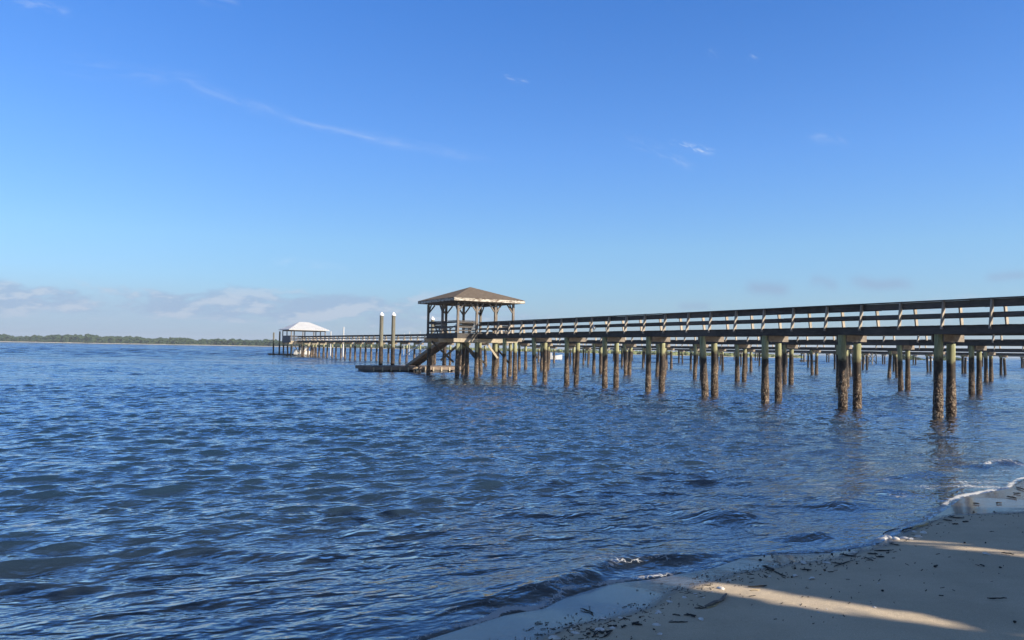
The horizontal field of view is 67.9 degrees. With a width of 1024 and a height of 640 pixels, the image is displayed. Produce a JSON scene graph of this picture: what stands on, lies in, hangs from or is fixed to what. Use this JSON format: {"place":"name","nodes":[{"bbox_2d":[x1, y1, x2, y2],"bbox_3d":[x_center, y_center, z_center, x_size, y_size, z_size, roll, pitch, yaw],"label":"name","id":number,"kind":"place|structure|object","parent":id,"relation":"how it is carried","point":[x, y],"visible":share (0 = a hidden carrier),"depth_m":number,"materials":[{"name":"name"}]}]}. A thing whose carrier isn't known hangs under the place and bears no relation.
{"place":"outdoors","nodes":[
{"label":"outdoors","id":0,"kind":"place"},
{"bbox_2d":[0,341,799,357],"bbox_3d":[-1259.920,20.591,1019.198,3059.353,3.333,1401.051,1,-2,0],"label":"shore","id":1,"kind":"structure","parent":0,"point":[325,347],"depth_m":1018.82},
{"bbox_2d":[0,334,426,348],"bbox_3d":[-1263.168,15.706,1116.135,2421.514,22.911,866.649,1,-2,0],"label":"woods","id":2,"kind":"object","parent":1,"relation":"on","point":[86,338],"visible":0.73,"depth_m":1100.36,"materials":[{"name":"green plant"}]},
{"bbox_2d":[403,346,802,357],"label":"marsh grass","id":3,"kind":"structure","parent":1,"relation":"on","point":[654,352],"depth_m":408.94,"materials":[{"name":"plant"}]},
{"bbox_2d":[0,342,1023,639],"bbox_3d":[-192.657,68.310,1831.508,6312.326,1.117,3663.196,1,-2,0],"label":"sea water","id":4,"kind":"structure","parent":0,"point":[136,480],"depth_m":14.14,"materials":[{"name":"blue liquid"}]},
{"bbox_2d":[278,331,280,354],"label":"mooring pile","id":5,"kind":"object","parent":4,"relation":"in","point":[279,342],"visible":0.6,"depth_m":151.06,"materials":[{"name":"wood"}]},
{"bbox_2d":[267,353,296,355],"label":"floating dock","id":6,"kind":"object","parent":4,"relation":"on","point":[277,354],"visible":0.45,"depth_m":151.95,"materials":[{"name":"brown wood"}]},
{"bbox_2d":[294,346,314,355],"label":"motorboat","id":7,"kind":"object","parent":4,"relation":"on","point":[299,351],"visible":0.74,"depth_m":148.09,"materials":[{"name":"white paint"}]},
{"bbox_2d":[378,312,383,364],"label":"mooring pile","id":8,"kind":"object","parent":4,"relation":"in","point":[381,339],"visible":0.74,"depth_m":70.00,"materials":[{"name":"wood"}]},
{"bbox_2d":[391,312,395,364],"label":"mooring pile","id":9,"kind":"object","parent":4,"relation":"in","point":[393,315],"visible":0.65,"depth_m":70.58,"materials":[{"name":"wood"}]},
{"bbox_2d":[355,365,460,371],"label":"floating dock","id":10,"kind":"object","parent":4,"relation":"on","point":[404,368],"visible":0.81,"depth_m":67.31,"materials":[{"name":"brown wood"}]},
{"bbox_2d":[430,317,434,364],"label":"mooring pile","id":11,"kind":"object","parent":4,"relation":"in","point":[432,357],"visible":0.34,"depth_m":72.56,"materials":[{"name":"wood"}]},
{"bbox_2d":[442,320,447,364],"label":"mooring pile","id":12,"kind":"object","parent":4,"relation":"in","point":[444,359],"visible":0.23,"depth_m":73.16,"materials":[{"name":"wood"}]},
{"bbox_2d":[536,353,561,358],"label":"motorboat","id":13,"kind":"object","parent":4,"relation":"on","point":[557,356],"visible":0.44,"depth_m":160.24,"materials":[{"name":"white paint"}]},
{"bbox_2d":[851,353,876,363],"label":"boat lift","id":14,"kind":"object","parent":4,"relation":"in","point":[872,359],"visible":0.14,"depth_m":169.90,"materials":[{"name":"white metal"}]},
{"bbox_2d":[0,0,1023,357],"label":"sky","id":15,"kind":"structure","parent":0,"point":[192,169],"materials":[{"name":"blue"}]},
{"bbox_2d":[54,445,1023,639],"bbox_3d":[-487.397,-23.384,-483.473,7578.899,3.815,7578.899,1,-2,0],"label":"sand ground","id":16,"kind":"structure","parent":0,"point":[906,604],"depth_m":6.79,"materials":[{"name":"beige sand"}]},
{"bbox_2d":[279,322,329,355],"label":"gazebo","id":17,"kind":"object","parent":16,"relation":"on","point":[302,327],"visible":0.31,"depth_m":148.17,"materials":[{"name":"white wood"}]},
{"bbox_2d":[418,287,524,376],"bbox_3d":[-3.403,2.116,60.645,6.140,9.520,6.840,2,-2,-30],"label":"gazebo","id":18,"kind":"object","parent":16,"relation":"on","point":[474,298],"visible":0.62,"depth_m":59.23,"materials":[{"name":"brown wood"}]},
{"bbox_2d":[405,324,455,365],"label":"gangway","id":19,"kind":"object","parent":18,"relation":"attached to","point":[419,359],"visible":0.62,"depth_m":66.20,"materials":[{"name":"brown wood"}]},
{"bbox_2d":[434,323,450,332],"bbox_3d":[-5.618,0.606,60.791,0.706,0.990,2.200,2,-2,-30],"label":"bench","id":20,"kind":"object","parent":18,"relation":"on","point":[437,325],"visible":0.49,"depth_m":61.14,"materials":[{"name":"brown wood"}]},
{"bbox_2d":[454,321,472,332],"bbox_3d":[-3.650,0.531,57.941,1.350,0.990,0.706,2,-2,-30],"label":"bench","id":21,"kind":"object","parent":18,"relation":"on","point":[461,324],"visible":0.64,"depth_m":57.86,"materials":[{"name":"brown wood"}]},
{"bbox_2d":[548,635,560,638],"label":"oyster shell","id":22,"kind":"object","parent":16,"relation":"on","point":[553,637],"visible":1,"depth_m":5.57},
{"bbox_2d":[297,329,1023,393],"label":"pier","id":23,"kind":"structure","parent":16,"relation":"on","point":[972,345],"depth_m":58.94,"materials":[{"name":"brown wood"}]},
{"bbox_2d":[704,593,726,606],"bbox_3d":[1.729,2.346,6.370,0.056,0.036,0.480,-1,-3,36],"label":"reed stick","id":24,"kind":"object","parent":16,"relation":"on","point":[721,599],"visible":1,"depth_m":6.30,"materials":[{"name":"plant"}]},
{"bbox_2d":[478,296,1023,417],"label":"pier","id":25,"kind":"structure","parent":16,"relation":"on","point":[941,333],"depth_m":33.98,"materials":[{"name":"brown wood"}]},
{"bbox_2d":[489,510,1022,639],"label":"wrack crumbs","id":26,"kind":"object","parent":16,"relation":"on","point":[713,587],"visible":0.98,"depth_m":6.73,"materials":[{"name":"brown plant"}]},
{"bbox_2d":[521,339,1023,380],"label":"pier","id":27,"kind":"structure","parent":16,"relation":"on","point":[891,351],"depth_m":81.71,"materials":[{"name":"brown wood"}]},
{"bbox_2d":[580,348,1023,374],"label":"pier","id":28,"kind":"structure","parent":16,"relation":"on","point":[964,355],"depth_m":109.04,"materials":[{"name":"brown wood"}]},
{"bbox_2d":[692,351,1023,366],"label":"pier","id":29,"kind":"structure","parent":16,"relation":"on","point":[913,355],"depth_m":169.66,"materials":[{"name":"brown wood"}]},
{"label":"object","id":30,"kind":"structure","parent":0,"visible":0},
{"bbox_2d":[902,355,960,360],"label":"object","id":31,"kind":"object","parent":30,"relation":"on","point":[944,358],"visible":0.31,"depth_m":337.62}
]}

